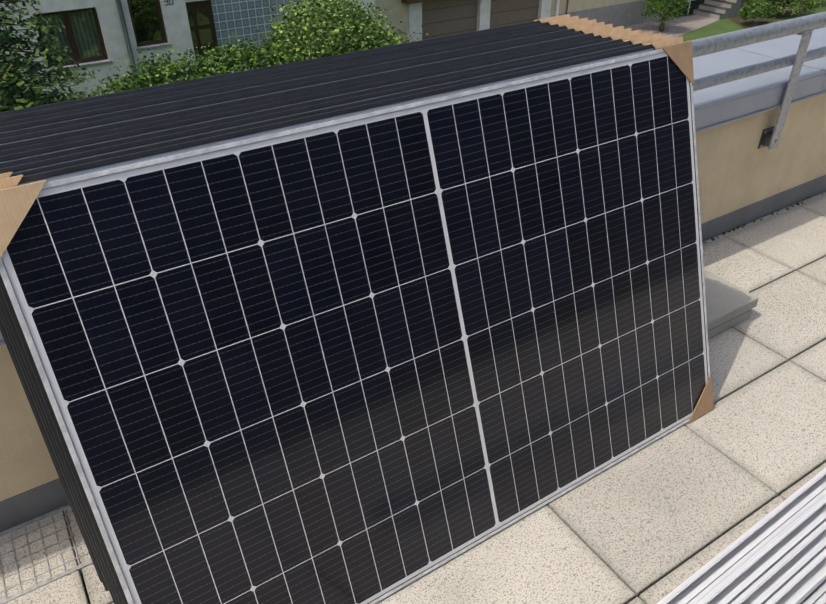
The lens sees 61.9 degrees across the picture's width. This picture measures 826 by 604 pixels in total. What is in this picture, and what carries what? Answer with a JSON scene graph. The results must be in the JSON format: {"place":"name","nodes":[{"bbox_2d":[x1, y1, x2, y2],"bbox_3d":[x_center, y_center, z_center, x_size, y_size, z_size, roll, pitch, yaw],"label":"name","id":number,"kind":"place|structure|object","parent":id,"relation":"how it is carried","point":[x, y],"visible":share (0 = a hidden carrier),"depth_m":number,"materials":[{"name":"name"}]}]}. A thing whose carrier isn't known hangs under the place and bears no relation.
{"place":"outdoors","nodes":[
{"label":"outdoors","id":0,"kind":"place"},
{"bbox_2d":[82,577,90,603],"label":"terrace roof deck","id":1,"kind":"structure","parent":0,"point":[86,590],"depth_m":1.76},
{"bbox_2d":[0,511,88,603],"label":"terrace slab","id":2,"kind":"structure","parent":1,"relation":"on","point":[68,589],"depth_m":1.78,"materials":[{"name":"concrete"}]},
{"bbox_2d":[0,504,92,603],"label":"tray","id":3,"kind":"object","parent":1,"relation":"on","point":[79,567],"visible":0.21,"depth_m":1.81,"materials":[{"name":"metal"}]},
{"bbox_2d":[66,508,112,603],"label":"terrace slab","id":4,"kind":"structure","parent":1,"relation":"on","point":[98,593],"depth_m":1.76,"materials":[{"name":"concrete"}]},
{"bbox_2d":[0,14,713,603],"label":"solar panel stack","id":5,"kind":"object","parent":1,"relation":"on","point":[372,326],"visible":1,"depth_m":1.55,"materials":[{"name":"black glass"}]},
{"bbox_2d":[639,496,784,603],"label":"terrace slab","id":6,"kind":"structure","parent":1,"relation":"on","point":[658,591],"depth_m":1.78,"materials":[{"name":"concrete"}]},
{"bbox_2d":[702,235,793,292],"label":"terrace slab","id":7,"kind":"structure","parent":1,"relation":"on","point":[749,270],"depth_m":2.98,"materials":[{"name":"concrete"}]},
{"bbox_2d":[702,191,825,242],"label":"terrace moss","id":8,"kind":"object","parent":1,"relation":"on","point":[733,229],"visible":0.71,"depth_m":3.29,"materials":[{"name":"plant"}]},
{"bbox_2d":[721,204,825,270],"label":"terrace slab","id":9,"kind":"structure","parent":1,"relation":"on","point":[794,237],"depth_m":3.19,"materials":[{"name":"concrete"}]},
{"bbox_2d":[732,271,825,361],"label":"terrace slab","id":10,"kind":"structure","parent":1,"relation":"on","point":[786,319],"depth_m":2.67,"materials":[{"name":"concrete"}]},
{"bbox_2d":[795,192,825,216],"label":"terrace slab","id":11,"kind":"structure","parent":1,"relation":"on","point":[816,204],"depth_m":3.46,"materials":[{"name":"concrete"}]},
{"bbox_2d":[797,256,825,284],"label":"terrace slab","id":12,"kind":"structure","parent":1,"relation":"on","point":[815,270],"depth_m":2.94,"materials":[{"name":"concrete"}]},
{"bbox_3d":[3.797,-0.338,3.244,0.569,0.040,0.339,-20,39,-26],"label":"terrace slab","id":13,"kind":"object","parent":1,"relation":"on","visible":0},
{"bbox_2d":[657,468,825,603],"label":"metal rails","id":14,"kind":"object","parent":13,"relation":"on","point":[777,555],"depth_m":1.71,"materials":[{"name":"metal"}]},
{"bbox_2d":[0,0,374,99],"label":"white neighbour house","id":15,"kind":"structure","parent":0,"point":[102,36],"depth_m":15.48,"materials":[{"name":"white paint"}]},
{"bbox_2d":[0,93,825,500],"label":"parapet wall","id":16,"kind":"structure","parent":0,"point":[738,169],"depth_m":2.98,"materials":[{"name":"beige paint"}]},
{"bbox_2d":[0,27,825,344],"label":"parapet cap","id":17,"kind":"object","parent":16,"relation":"on","point":[724,103],"visible":0.23,"depth_m":2.93,"materials":[{"name":"grey metal"}]},
{"bbox_2d":[0,175,825,531],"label":"parapet plinth band","id":18,"kind":"object","parent":16,"relation":"attached to","point":[30,505],"visible":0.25,"depth_m":3.13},
{"bbox_2d":[686,12,825,149],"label":"galvanised railing","id":19,"kind":"object","parent":16,"relation":"attached to","point":[805,26],"visible":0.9,"depth_m":2.69,"materials":[{"name":"metal"}]},
{"bbox_2d":[375,505,634,603],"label":"terrace slab","id":20,"kind":"structure","parent":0,"point":[545,554],"depth_m":1.75,"materials":[{"name":"concrete"}]},
{"bbox_2d":[628,597,644,603],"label":"terrace slab","id":21,"kind":"structure","parent":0,"point":[637,600],"depth_m":1.69,"materials":[{"name":"concrete"}]},
{"bbox_2d":[546,425,775,598],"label":"terrace slab","id":22,"kind":"structure","parent":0,"point":[639,522],"depth_m":1.93,"materials":[{"name":"concrete"}]},
{"bbox_2d":[637,0,690,31],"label":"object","id":23,"kind":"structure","parent":0,"point":[661,7],"depth_m":26.14,"materials":[{"name":"green plant"}]},
{"bbox_2d":[708,327,786,403],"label":"terrace slab","id":24,"kind":"structure","parent":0,"point":[738,360],"depth_m":2.45,"materials":[{"name":"concrete"}]},
{"bbox_2d":[674,0,825,41],"bbox_3d":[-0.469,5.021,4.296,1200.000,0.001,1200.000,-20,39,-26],"label":"ground","id":25,"kind":"structure","parent":0,"point":[723,26],"depth_m":27.35,"materials":[{"name":"green plant"}]},
{"bbox_2d":[0,0,105,111],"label":"bush","id":26,"kind":"object","parent":25,"relation":"on","point":[14,67],"visible":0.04,"depth_m":9.38,"materials":[{"name":"green plant"}]},
{"bbox_2d":[45,86,110,102],"bbox_3d":[-5.829,-2.529,12.791,2.901,2.935,2.714,-20,39,-26],"label":"shrub","id":27,"kind":"object","parent":25,"relation":"on","point":[93,94],"depth_m":12.27,"materials":[{"name":"green plant"}]},
{"bbox_2d":[96,44,239,95],"bbox_3d":[-4.511,-3.289,13.562,3.450,3.296,2.804,-20,39,-26],"label":"shrub","id":28,"kind":"object","parent":25,"relation":"on","point":[158,72],"visible":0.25,"depth_m":12.77,"materials":[{"name":"green plant"}]},
{"bbox_2d":[190,33,308,75],"bbox_3d":[-3.293,-3.973,14.590,3.028,3.242,2.931,-20,39,-26],"label":"shrub","id":29,"kind":"object","parent":25,"relation":"on","point":[250,58],"visible":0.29,"depth_m":13.66,"materials":[{"name":"green plant"}]},
{"bbox_2d":[256,0,405,62],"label":"tall shrub","id":30,"kind":"object","parent":25,"relation":"on","point":[320,29],"visible":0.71,"depth_m":14.32,"materials":[{"name":"green plant"}]},
{"bbox_2d":[379,14,427,45],"bbox_3d":[-0.591,-5.431,16.883,3.405,3.009,3.331,-20,39,-26],"label":"tall shrub","id":31,"kind":"object","parent":25,"relation":"on","point":[400,40],"depth_m":16.55,"materials":[{"name":"green plant"}]},
{"bbox_2d":[374,0,769,43],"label":"beige house","id":32,"kind":"structure","parent":25,"relation":"on","point":[438,18],"depth_m":24.21,"materials":[{"name":"beige paint"}]},
{"bbox_2d":[624,15,720,37],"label":"forecourt paving","id":33,"kind":"structure","parent":25,"relation":"on","point":[680,26],"depth_m":27.61,"materials":[{"name":"stone"}]},
{"bbox_2d":[728,0,806,28],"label":"garden bed soil","id":34,"kind":"structure","parent":25,"relation":"on","point":[743,22],"depth_m":28.51,"materials":[{"name":"brown soil"}]},
{"bbox_2d":[735,0,778,23],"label":"garden plant","id":35,"kind":"object","parent":34,"relation":"on","point":[762,8],"visible":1,"depth_m":27.02,"materials":[{"name":"green plant"}]},
{"bbox_2d":[766,0,787,11],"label":"bush","id":36,"kind":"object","parent":34,"relation":"on","point":[772,2],"depth_m":28.25,"materials":[{"name":"green plant"}]},
{"bbox_2d":[773,0,822,16],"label":"garden plant","id":37,"kind":"object","parent":34,"relation":"on","point":[809,4],"visible":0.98,"depth_m":27.83,"materials":[{"name":"green plant"}]},
{"bbox_2d":[683,361,825,497],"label":"terrace slab","id":38,"kind":"structure","parent":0,"point":[768,430],"depth_m":2.18,"materials":[{"name":"concrete"}]},
{"bbox_2d":[780,462,825,499],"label":"terrace slab","id":39,"kind":"structure","parent":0,"point":[789,492],"depth_m":1.99,"materials":[{"name":"concrete"}]},
{"bbox_2d":[790,340,825,381],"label":"terrace slab","id":40,"kind":"structure","parent":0,"point":[812,360],"depth_m":2.45,"materials":[{"name":"concrete"}]},
{"bbox_3d":[0.809,0.057,2.710,0.569,0.041,0.373,-20,39,-26],"label":"terrace slab","id":41,"kind":"object","parent":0,"visible":0},
{"bbox_2d":[708,309,751,338],"bbox_3d":[0.953,0.045,2.649,0.575,0.044,0.380,-20,39,-26],"label":"concrete slab","id":42,"kind":"object","parent":41,"relation":"on","point":[728,324],"depth_m":2.58,"materials":[{"name":"grey concrete"}]},
{"bbox_2d":[704,269,758,330],"bbox_3d":[0.968,0.000,2.625,0.575,0.044,0.380,-20,39,-26],"label":"concrete slab","id":43,"kind":"object","parent":42,"relation":"on","point":[726,300],"depth_m":2.60,"materials":[{"name":"grey concrete"}]}
]}

